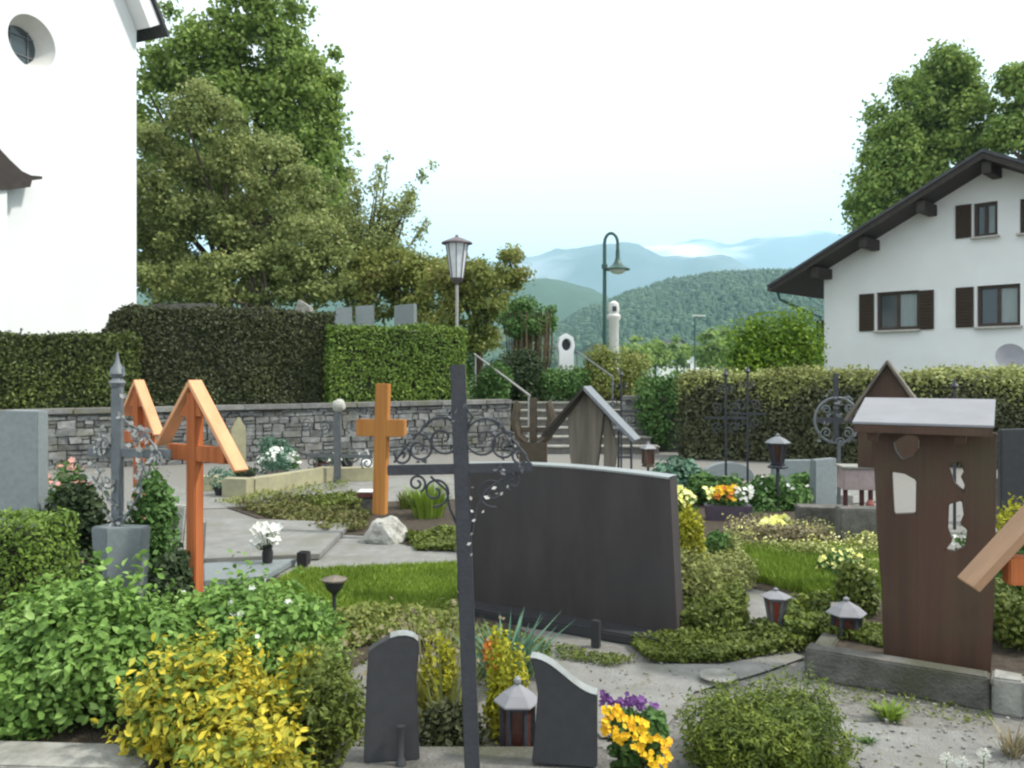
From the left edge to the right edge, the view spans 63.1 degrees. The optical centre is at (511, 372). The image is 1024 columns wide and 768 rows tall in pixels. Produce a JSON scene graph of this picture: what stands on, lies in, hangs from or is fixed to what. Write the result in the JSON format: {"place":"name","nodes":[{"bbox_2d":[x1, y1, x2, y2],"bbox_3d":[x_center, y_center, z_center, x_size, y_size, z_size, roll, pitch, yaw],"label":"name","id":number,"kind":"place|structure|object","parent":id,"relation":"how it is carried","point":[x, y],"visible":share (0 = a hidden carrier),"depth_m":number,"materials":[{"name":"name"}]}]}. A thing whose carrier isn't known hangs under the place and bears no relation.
{"place":"outdoors","nodes":[
{"label":"outdoors","id":0,"kind":"place"},
{"bbox_2d":[5,538,553,767],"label":"soil","id":1,"kind":"structure","parent":0,"point":[87,732],"depth_m":3.73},
{"bbox_2d":[0,410,47,526],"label":"granite stele","id":2,"kind":"object","parent":1,"relation":"on","point":[23,458],"visible":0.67,"depth_m":5.83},
{"bbox_2d":[0,643,50,740],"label":"leafy perennial","id":3,"kind":"object","parent":1,"relation":"on","point":[5,681],"visible":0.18,"depth_m":3.60,"materials":[{"name":"green plant"}]},
{"bbox_2d":[0,505,81,620],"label":"box hedge","id":4,"kind":"object","parent":1,"relation":"on","point":[28,551],"visible":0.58,"depth_m":4.46,"materials":[{"name":"green plant"}]},
{"bbox_2d":[42,462,110,576],"bbox_3d":[-3.038,1.134,5.889,0.596,0.992,0.633,0,0,0],"label":"dark rhododendron","id":5,"kind":"object","parent":1,"relation":"on","point":[79,497],"visible":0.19,"depth_m":5.76,"materials":[{"name":"green plant"}]},
{"bbox_2d":[0,741,157,767],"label":"front kerb","id":6,"kind":"structure","parent":1,"relation":"on","point":[19,754],"depth_m":3.36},
{"bbox_2d":[0,547,203,740],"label":"leafy perennial","id":7,"kind":"object","parent":1,"relation":"on","point":[88,640],"visible":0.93,"depth_m":3.71,"materials":[{"name":"green plant"}]},
{"bbox_2d":[91,524,149,600],"bbox_3d":[-2.635,1.308,5.570,0.372,0.583,0.246,0,0,10],"label":"folded base stone","id":8,"kind":"object","parent":1,"relation":"on","point":[129,541],"visible":0.55,"depth_m":5.50,"materials":[{"name":"grey stone"}]},
{"bbox_2d":[86,351,171,526],"bbox_3d":[-2.564,0.479,5.577,0.640,1.242,0.106,0,0,14],"label":"iron cross","id":9,"kind":"object","parent":8,"relation":"on","point":[117,452],"visible":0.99,"depth_m":5.57,"materials":[{"name":"silver metal"}]},
{"bbox_2d":[124,380,162,521],"bbox_3d":[-3.408,0.833,7.669,0.621,1.535,0.100,0,0,38],"label":"roofed cross","id":10,"kind":"object","parent":1,"relation":"on","point":[139,407],"visible":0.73,"depth_m":7.66,"materials":[{"name":"orange wood"}]},
{"bbox_2d":[124,462,181,586],"bbox_3d":[-2.671,1.145,6.198,0.456,0.960,0.453,0,0,29],"label":"dark conifer shrub","id":11,"kind":"object","parent":1,"relation":"on","point":[157,507],"visible":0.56,"depth_m":6.08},
{"bbox_2d":[144,542,194,613],"bbox_3d":[-2.216,1.360,5.339,0.325,0.534,0.361,0,0,0],"label":"dark yew","id":12,"kind":"object","parent":1,"relation":"on","point":[176,568],"visible":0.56,"depth_m":5.34,"materials":[{"name":"green plant"}]},
{"bbox_2d":[90,616,275,767],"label":"golden euonymus","id":13,"kind":"object","parent":1,"relation":"on","point":[160,718],"visible":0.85,"depth_m":3.38,"materials":[{"name":"yellow plant"}]},
{"bbox_2d":[155,380,247,607],"bbox_3d":[-2.087,0.825,5.572,0.869,1.551,0.105,0,0,34],"label":"roofed cross","id":14,"kind":"object","parent":1,"relation":"on","point":[194,404],"visible":0.9,"depth_m":5.56,"materials":[{"name":"orange wood"}]},
{"bbox_2d":[156,549,353,686],"bbox_3d":[-1.402,1.289,4.351,1.186,0.682,0.994,0,0,0],"label":"leafy perennial","id":15,"kind":"object","parent":1,"relation":"on","point":[274,618],"visible":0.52,"depth_m":4.18,"materials":[{"name":"green plant"}]},
{"bbox_2d":[331,595,459,648],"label":"groundcover","id":16,"kind":"object","parent":1,"relation":"on","point":[360,613],"visible":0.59,"depth_m":5.06,"materials":[{"name":"green plant"}]},
{"bbox_2d":[170,477,454,508],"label":"path","id":17,"kind":"structure","parent":0,"point":[394,485],"depth_m":11.37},
{"bbox_2d":[253,466,333,493],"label":"beige kerb","id":18,"kind":"structure","parent":17,"relation":"on","point":[317,475],"depth_m":11.49,"materials":[{"name":"stone"}]},
{"bbox_2d":[302,399,374,483],"bbox_3d":[-2.482,0.987,12.000,1.145,1.227,0.178,0,0,10],"label":"iron cross","id":19,"kind":"object","parent":17,"relation":"on","point":[339,405],"visible":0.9,"depth_m":11.98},
{"bbox_2d":[203,518,455,579],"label":"path","id":20,"kind":"structure","parent":0,"point":[344,549],"depth_m":7.30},
{"bbox_2d":[204,559,295,585],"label":"grave slab","id":21,"kind":"structure","parent":20,"relation":"on","point":[276,567],"depth_m":6.55,"materials":[{"name":"grey stone"}]},
{"bbox_2d":[204,518,349,562],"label":"grave slab","id":22,"kind":"structure","parent":20,"relation":"on","point":[224,535],"depth_m":7.69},
{"bbox_2d":[137,278,609,336],"bbox_3d":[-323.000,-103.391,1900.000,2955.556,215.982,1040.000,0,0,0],"label":"hill","id":23,"kind":"structure","parent":0,"point":[567,298],"depth_m":1628.96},
{"bbox_2d":[236,242,750,297],"bbox_3d":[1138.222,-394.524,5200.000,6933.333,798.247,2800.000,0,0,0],"label":"mountain","id":24,"kind":"structure","parent":0,"point":[581,266],"depth_m":4561.03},
{"bbox_2d":[48,446,1023,767],"bbox_3d":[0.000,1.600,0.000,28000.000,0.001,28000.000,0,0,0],"label":"ground","id":25,"kind":"structure","parent":0,"point":[904,492],"depth_m":4.71,"materials":[{"name":"gravel"}]},
{"bbox_2d":[146,682,317,767],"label":"golden euonymus","id":26,"kind":"object","parent":25,"relation":"on","point":[260,745],"visible":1,"depth_m":3.13,"materials":[{"name":"yellow plant"}]},
{"bbox_2d":[0,399,511,469],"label":"retaining wall","id":27,"kind":"structure","parent":25,"relation":"on","point":[73,432],"depth_m":15.34,"materials":[{"name":"stone"}]},
{"bbox_2d":[247,635,324,753],"bbox_3d":[-0.919,1.373,3.498,0.311,0.504,0.446,0,0,0],"label":"golden euonymus","id":28,"kind":"object","parent":25,"relation":"on","point":[282,689],"visible":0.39,"depth_m":3.41,"materials":[{"name":"yellow plant"}]},
{"bbox_2d":[267,633,367,767],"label":"olive green shrub","id":29,"kind":"object","parent":25,"relation":"on","point":[327,716],"visible":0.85,"depth_m":3.36,"materials":[{"name":"green plant"}]},
{"bbox_2d":[227,499,455,551],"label":"soil","id":30,"kind":"structure","parent":25,"relation":"on","point":[407,519],"depth_m":9.07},
{"bbox_2d":[231,491,371,530],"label":"groundcover","id":31,"kind":"object","parent":30,"relation":"on","point":[336,514],"visible":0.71,"depth_m":9.22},
{"bbox_2d":[364,515,407,544],"bbox_3d":[-1.187,1.506,7.854,0.350,0.326,0.295,0,0,20],"label":"white rock","id":32,"kind":"object","parent":30,"relation":"on","point":[390,530],"visible":0.89,"depth_m":7.75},
{"bbox_2d":[356,383,406,514],"bbox_3d":[-1.254,0.733,8.002,0.500,1.258,0.082,0,0,16],"label":"plain cross","id":33,"kind":"object","parent":32,"relation":"on","point":[382,428],"visible":0.98,"depth_m":7.96,"materials":[{"name":"orange wood"}]},
{"bbox_2d":[406,524,456,551],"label":"groundcover","id":34,"kind":"object","parent":30,"relation":"on","point":[425,539],"visible":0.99,"depth_m":7.72,"materials":[{"name":"green plant"}]},
{"bbox_2d":[342,591,508,729],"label":"dry stalks","id":35,"kind":"object","parent":25,"relation":"on","point":[413,610],"visible":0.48,"depth_m":3.83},
{"bbox_2d":[417,631,460,723],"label":"golden shrub","id":36,"kind":"object","parent":25,"relation":"on","point":[450,652],"visible":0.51,"depth_m":3.67,"materials":[{"name":"yellow plant"}]},
{"bbox_2d":[418,695,493,746],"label":"dark twiggy shrub","id":37,"kind":"object","parent":25,"relation":"on","point":[439,729],"visible":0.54,"depth_m":3.34,"materials":[{"name":"green plant"}]},
{"bbox_2d":[387,365,531,767],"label":"iron cross","id":38,"kind":"object","parent":25,"relation":"on","point":[461,468],"visible":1,"depth_m":2.79,"materials":[{"name":"black metal"}]},
{"bbox_2d":[341,747,609,767],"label":"stone ledge","id":39,"kind":"object","parent":25,"relation":"on","point":[490,757],"visible":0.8,"depth_m":3.02,"materials":[{"name":"stone"}]},
{"bbox_2d":[364,630,419,767],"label":"wing stone","id":40,"kind":"object","parent":39,"relation":"on","point":[391,723],"visible":1,"depth_m":3.00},
{"bbox_2d":[530,652,597,766],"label":"wing stone","id":41,"kind":"object","parent":39,"relation":"on","point":[566,728],"visible":1,"depth_m":2.95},
{"bbox_2d":[481,625,530,744],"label":"golden shrub","id":42,"kind":"object","parent":25,"relation":"on","point":[499,685],"visible":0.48,"depth_m":3.58,"materials":[{"name":"yellow plant"}]},
{"bbox_2d":[449,610,571,685],"bbox_3d":[-0.006,1.414,4.208,0.699,0.373,0.645,0,0,0],"label":"spiky plant","id":43,"kind":"object","parent":25,"relation":"on","point":[528,640],"visible":0.24,"depth_m":4.28,"materials":[{"name":"green plant"}]},
{"bbox_2d":[494,675,536,746],"bbox_3d":[0.021,1.385,3.220,0.162,0.430,0.185,0,0,-29],"label":"grave lantern","id":44,"kind":"object","parent":25,"relation":"on","point":[516,702],"visible":0.85,"depth_m":3.17,"materials":[{"name":"metal"}]},
{"bbox_2d":[510,398,555,461],"bbox_3d":[0.210,0.925,8.200,0.470,1.349,0.100,0,0,8],"label":"bronze marker","id":45,"kind":"object","parent":25,"relation":"on","point":[534,450],"visible":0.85,"depth_m":8.17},
{"bbox_2d":[457,461,682,648],"bbox_3d":[0.255,1.096,5.229,1.563,1.008,0.464,0,0,30],"label":"dark monument","id":46,"kind":"object","parent":25,"relation":"on","point":[592,552],"visible":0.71,"depth_m":5.22,"materials":[{"name":"stone"}]},
{"bbox_2d":[513,400,659,453],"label":"stone steps","id":47,"kind":"structure","parent":25,"relation":"on","point":[558,442],"depth_m":17.03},
{"bbox_2d":[541,386,639,466],"bbox_3d":[0.690,0.858,7.288,0.827,1.484,0.260,0,0,20],"label":"roofed shrine","id":48,"kind":"object","parent":25,"relation":"on","point":[589,411],"visible":0.69,"depth_m":7.25,"materials":[{"name":"grey wood"}]},
{"bbox_2d":[599,689,673,767],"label":"pansies","id":49,"kind":"object","parent":25,"relation":"on","point":[643,739],"visible":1,"depth_m":3.21,"materials":[{"name":"yellow plant"}]},
{"bbox_2d":[630,365,684,449],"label":"yellow green shrub","id":50,"kind":"object","parent":25,"relation":"on","point":[662,385],"visible":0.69,"depth_m":16.79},
{"bbox_2d":[678,499,707,575],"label":"golden shrub","id":51,"kind":"object","parent":25,"relation":"on","point":[691,530],"visible":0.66,"depth_m":6.56,"materials":[{"name":"yellow plant"}]},
{"bbox_2d":[680,543,723,605],"bbox_3d":[1.166,1.362,5.386,0.380,0.529,0.377,0,0,0],"label":"moss cushion","id":52,"kind":"object","parent":25,"relation":"on","point":[691,584],"visible":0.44,"depth_m":5.27,"materials":[{"name":"green plant"}]},
{"bbox_2d":[681,592,745,638],"bbox_3d":[1.193,1.481,4.995,0.398,0.296,0.316,0,0,0],"label":"moss cushion","id":53,"kind":"object","parent":25,"relation":"on","point":[726,619],"visible":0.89,"depth_m":4.94,"materials":[{"name":"green plant"}]},
{"bbox_2d":[680,574,750,629],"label":"groundcover","id":54,"kind":"object","parent":25,"relation":"on","point":[737,592],"visible":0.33,"depth_m":5.16,"materials":[{"name":"green plant"}]},
{"bbox_2d":[629,616,808,663],"bbox_3d":[1.276,1.539,4.845,1.219,0.130,0.498,0,0,-20],"label":"groundcover","id":55,"kind":"object","parent":25,"relation":"on","point":[756,637],"visible":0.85,"depth_m":4.73,"materials":[{"name":"green plant"}]},
{"bbox_2d":[680,533,759,590],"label":"groundcover","id":56,"kind":"object","parent":25,"relation":"on","point":[735,565],"visible":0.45,"depth_m":6.25,"materials":[{"name":"green plant"}]},
{"bbox_2d":[682,498,837,599],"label":"soil","id":57,"kind":"structure","parent":25,"relation":"on","point":[709,526],"depth_m":8.67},
{"bbox_2d":[702,484,754,521],"bbox_3d":[2.337,1.401,9.006,0.558,0.398,0.245,0,0,8],"label":"planter","id":58,"kind":"object","parent":57,"relation":"on","point":[729,502],"visible":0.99,"depth_m":8.94,"materials":[{"name":"yellow plant"}]},
{"bbox_2d":[737,474,813,510],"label":"green perennials","id":59,"kind":"object","parent":57,"relation":"on","point":[791,493],"visible":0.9,"depth_m":9.62,"materials":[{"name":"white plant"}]},
{"bbox_2d":[739,523,837,544],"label":"pale heather","id":60,"kind":"object","parent":57,"relation":"on","point":[799,533],"visible":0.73,"depth_m":7.56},
{"bbox_2d":[723,526,878,563],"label":"groundcover","id":61,"kind":"object","parent":57,"relation":"on","point":[863,545],"visible":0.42,"depth_m":7.28,"materials":[{"name":"green plant"}]},
{"bbox_2d":[724,539,881,601],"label":"grass","id":62,"kind":"structure","parent":57,"relation":"on","point":[796,571],"depth_m":6.44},
{"bbox_2d":[813,373,860,503],"bbox_3d":[3.437,0.738,8.781,0.494,1.463,0.072,0,0,8],"label":"ring cross","id":63,"kind":"object","parent":57,"relation":"on","point":[836,420],"visible":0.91,"depth_m":8.79,"materials":[{"name":"metal"}]},
{"bbox_2d":[835,464,874,505],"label":"lantern house","id":64,"kind":"structure","parent":57,"relation":"on","point":[855,477],"depth_m":7.79,"materials":[{"name":"stone"}]},
{"bbox_2d":[835,506,877,545],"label":"support block","id":65,"kind":"structure","parent":57,"relation":"on","point":[855,519],"depth_m":7.56,"materials":[{"name":"concrete"}]},
{"bbox_2d":[672,660,871,767],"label":"round conifer shrub","id":66,"kind":"object","parent":25,"relation":"on","point":[791,730],"visible":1,"depth_m":3.28,"materials":[{"name":"green plant"}]},
{"bbox_2d":[721,302,830,378],"bbox_3d":[6.947,-0.096,21.957,2.732,3.511,2.415,0,0,21],"label":"maple bush","id":67,"kind":"object","parent":25,"relation":"on","point":[760,346],"visible":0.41,"depth_m":21.42,"materials":[{"name":"green plant"}]},
{"bbox_2d":[783,588,831,643],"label":"groundcover","id":68,"kind":"object","parent":25,"relation":"on","point":[802,608],"visible":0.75,"depth_m":5.12,"materials":[{"name":"green plant"}]},
{"bbox_2d":[673,360,1023,467],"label":"variegated hedge","id":69,"kind":"object","parent":25,"relation":"on","point":[788,406],"visible":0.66,"depth_m":14.84,"materials":[{"name":"green plant"}]},
{"bbox_2d":[844,360,918,467],"bbox_3d":[2.707,0.755,6.000,0.578,1.690,0.160,0,0,30],"label":"gabled board","id":70,"kind":"object","parent":25,"relation":"on","point":[887,381],"visible":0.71,"depth_m":5.98,"materials":[{"name":"brown wood"}]},
{"bbox_2d":[805,631,1023,718],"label":"grave kerb","id":71,"kind":"structure","parent":25,"relation":"on","point":[939,682],"depth_m":4.09,"materials":[{"name":"concrete"}]},
{"bbox_2d":[836,601,1023,683],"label":"soil","id":72,"kind":"structure","parent":71,"relation":"in","point":[1010,659],"depth_m":4.48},
{"bbox_2d":[812,613,882,646],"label":"groundcover","id":73,"kind":"object","parent":72,"relation":"on","point":[870,633],"visible":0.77,"depth_m":4.70,"materials":[{"name":"green plant"}]},
{"bbox_2d":[833,555,881,618],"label":"mossy shrub","id":74,"kind":"object","parent":72,"relation":"on","point":[850,583],"visible":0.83,"depth_m":5.14,"materials":[{"name":"green plant"}]},
{"bbox_2d":[852,397,996,672],"bbox_3d":[2.146,0.902,4.327,0.644,1.527,0.440,0,0,31],"label":"roofed stele","id":75,"kind":"object","parent":72,"relation":"on","point":[935,609],"visible":0.98,"depth_m":4.28,"materials":[{"name":"brown wood"}]},
{"bbox_2d":[993,577,1023,650],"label":"creeping plant","id":76,"kind":"object","parent":72,"relation":"on","point":[1008,623],"visible":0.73,"depth_m":4.50,"materials":[{"name":"green plant"}]},
{"bbox_2d":[830,35,1007,235],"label":"broadleaf tree","id":77,"kind":"object","parent":25,"relation":"on","point":[926,135],"visible":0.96,"depth_m":43.84,"materials":[{"name":"green plant"}]},
{"bbox_2d":[957,505,1023,591],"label":"roofed cross","id":78,"kind":"object","parent":25,"relation":"on","point":[992,558],"visible":1,"depth_m":3.06,"materials":[{"name":"orange wood"}]},
{"bbox_2d":[977,58,1023,159],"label":"broadleaf tree","id":79,"kind":"object","parent":25,"relation":"on","point":[1005,135],"visible":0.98,"depth_m":41.58,"materials":[{"name":"green plant"}]},
{"bbox_2d":[998,428,1023,528],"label":"headstone","id":80,"kind":"object","parent":25,"relation":"on","point":[1011,461],"visible":0.71,"depth_m":8.16,"materials":[{"name":"stone"}]},
{"bbox_2d":[467,385,652,447],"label":"terrace","id":81,"kind":"structure","parent":0,"point":[511,407],"depth_m":18.60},
{"bbox_2d":[0,329,143,409],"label":"clipped hedge","id":82,"kind":"object","parent":81,"relation":"on","point":[70,369],"visible":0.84,"depth_m":14.25,"materials":[{"name":"green plant"}]},
{"bbox_2d":[0,0,169,339],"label":"church","id":83,"kind":"structure","parent":81,"relation":"on","point":[68,165],"depth_m":18.25,"materials":[{"name":"white paint"}]},
{"bbox_2d":[8,14,54,69],"bbox_3d":[-10.241,-6.921,17.528,0.420,1.100,1.100,0,0,22],"label":"round window","id":84,"kind":"structure","parent":83,"relation":"in","point":[30,40],"depth_m":17.77,"materials":[{"name":"paint"}]},
{"bbox_2d":[100,301,335,405],"bbox_3d":[-5.619,-0.314,16.051,4.366,2.023,1.307,0,0,-23],"label":"clipped hedge","id":85,"kind":"object","parent":81,"relation":"on","point":[232,355],"visible":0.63,"depth_m":15.66,"materials":[{"name":"green plant"}]},
{"bbox_2d":[137,74,350,308],"bbox_3d":[-8.554,-4.061,25.881,8.451,9.945,4.314,0,0,0],"label":"olive green tree","id":86,"kind":"object","parent":81,"relation":"on","point":[185,212],"visible":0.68,"depth_m":25.00,"materials":[{"name":"green plant"}]},
{"bbox_2d":[137,0,360,308],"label":"linden tree","id":87,"kind":"object","parent":81,"relation":"on","point":[282,81],"visible":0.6,"depth_m":31.65,"materials":[{"name":"green plant"}]},
{"bbox_2d":[137,207,367,314],"bbox_3d":[-7.434,-1.914,23.508,6.945,5.651,2.200,0,0,0],"label":"dark tree","id":88,"kind":"object","parent":81,"relation":"on","point":[321,290],"visible":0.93,"depth_m":23.27,"materials":[{"name":"green plant"}]},
{"bbox_2d":[331,145,439,303],"bbox_3d":[-4.107,-2.868,24.948,3.062,7.547,2.648,0,0,41],"label":"feathery tree","id":89,"kind":"object","parent":81,"relation":"on","point":[378,234],"visible":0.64,"depth_m":24.68,"materials":[{"name":"green plant"}]},
{"bbox_2d":[322,322,471,402],"bbox_3d":[-2.403,-0.175,17.050,3.084,1.732,1.184,0,0,-23],"label":"clipped hedge","id":90,"kind":"object","parent":81,"relation":"on","point":[402,360],"visible":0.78,"depth_m":16.60,"materials":[{"name":"green plant"}]},
{"bbox_2d":[332,242,464,325],"bbox_3d":[-3.317,-1.389,24.058,4.175,4.595,2.628,0,0,0],"label":"yellow green tree","id":91,"kind":"object","parent":81,"relation":"on","point":[391,280],"visible":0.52,"depth_m":23.32,"materials":[{"name":"green plant"}]},
{"bbox_2d":[441,235,472,325],"bbox_3d":[-1.190,-1.167,18.000,0.680,3.635,0.680,0,0,0],"label":"lantern lamp","id":92,"kind":"object","parent":81,"relation":"on","point":[456,248],"visible":0.96,"depth_m":17.87,"materials":[{"name":"metal"}]},
{"bbox_2d":[409,242,536,386],"bbox_3d":[-1.049,-1.291,22.038,3.432,4.397,2.497,0,0,0],"label":"reddish olive tree","id":93,"kind":"object","parent":81,"relation":"on","point":[481,282],"visible":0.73,"depth_m":21.55,"materials":[{"name":"green plant"}]},
{"bbox_2d":[468,361,513,399],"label":"green shrub","id":94,"kind":"object","parent":81,"relation":"on","point":[493,384],"visible":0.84,"depth_m":17.89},
{"bbox_2d":[481,345,549,400],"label":"dark shrub","id":95,"kind":"object","parent":81,"relation":"on","point":[527,372],"visible":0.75,"depth_m":18.69,"materials":[{"name":"green plant"}]},
{"bbox_2d":[496,294,558,370],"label":"fan shaped shrub","id":96,"kind":"object","parent":81,"relation":"on","point":[525,323],"visible":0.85,"depth_m":19.71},
{"bbox_2d":[535,364,592,400],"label":"dark shrub","id":97,"kind":"object","parent":81,"relation":"on","point":[565,384],"visible":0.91,"depth_m":18.42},
{"bbox_2d":[581,342,652,400],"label":"round shrub","id":98,"kind":"object","parent":81,"relation":"on","point":[605,360],"visible":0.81,"depth_m":18.67,"materials":[{"name":"green plant"}]},
{"bbox_2d":[137,0,1023,287],"label":"sky","id":99,"kind":"structure","parent":0,"point":[548,125],"materials":[{"name":"white"}]},
{"bbox_2d":[474,288,812,372],"bbox_3d":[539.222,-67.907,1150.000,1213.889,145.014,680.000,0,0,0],"label":"hill","id":100,"kind":"structure","parent":0,"point":[580,359],"depth_m":894.89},
{"bbox_2d":[468,267,823,367],"bbox_3d":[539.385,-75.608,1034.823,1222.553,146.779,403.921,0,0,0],"label":"forest","id":101,"kind":"object","parent":100,"relation":"on","point":[583,327],"visible":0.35,"depth_m":937.32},
{"bbox_2d":[548,647,804,736],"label":"path","id":102,"kind":"structure","parent":0,"point":[662,676],"depth_m":4.36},
{"bbox_2d":[643,230,845,269],"bbox_3d":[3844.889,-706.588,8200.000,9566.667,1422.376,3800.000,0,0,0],"label":"mountain","id":103,"kind":"structure","parent":0,"point":[784,252],"depth_m":7539.78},
{"bbox_2d":[836,490,875,502],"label":"path","id":104,"kind":"structure","parent":0,"point":[854,494],"depth_m":10.76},
{"bbox_2d":[810,458,835,503],"bbox_3d":[3.733,1.314,10.000,0.340,0.572,0.100,0,0,-23],"label":"headstone","id":105,"kind":"object","parent":104,"relation":"on","point":[823,478],"visible":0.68,"depth_m":9.94,"materials":[{"name":"grey stone"}]},
{"bbox_2d":[767,148,1023,378],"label":"white house","id":106,"kind":"structure","parent":0,"point":[931,272],"depth_m":24.55,"materials":[{"name":"paint"}]},
{"bbox_2d":[872,290,920,331],"bbox_3d":[11.734,-1.866,25.383,1.374,1.231,0.328,0,0,45],"label":"window","id":107,"kind":"structure","parent":106,"relation":"in","point":[898,311],"depth_m":25.44,"materials":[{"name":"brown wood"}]},
{"bbox_2d":[973,284,1022,328],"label":"window","id":108,"kind":"structure","parent":106,"relation":"in","point":[998,305],"depth_m":23.50,"materials":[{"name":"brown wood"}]},
{"bbox_2d":[824,721,1023,767],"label":"path","id":109,"kind":"structure","parent":0,"point":[930,749],"depth_m":3.52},
{"label":"meadow","id":110,"kind":"structure","parent":0,"visible":0},
{"bbox_2d":[690,326,733,372],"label":"valley tree","id":111,"kind":"object","parent":110,"relation":"on","point":[709,354],"visible":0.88,"depth_m":127.79,"materials":[{"name":"green plant"}]},
{"label":"lawn","id":112,"kind":"structure","parent":0,"visible":0},
{"bbox_2d":[262,559,458,620],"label":"grass","id":113,"kind":"structure","parent":112,"relation":"on","point":[411,582],"depth_m":6.14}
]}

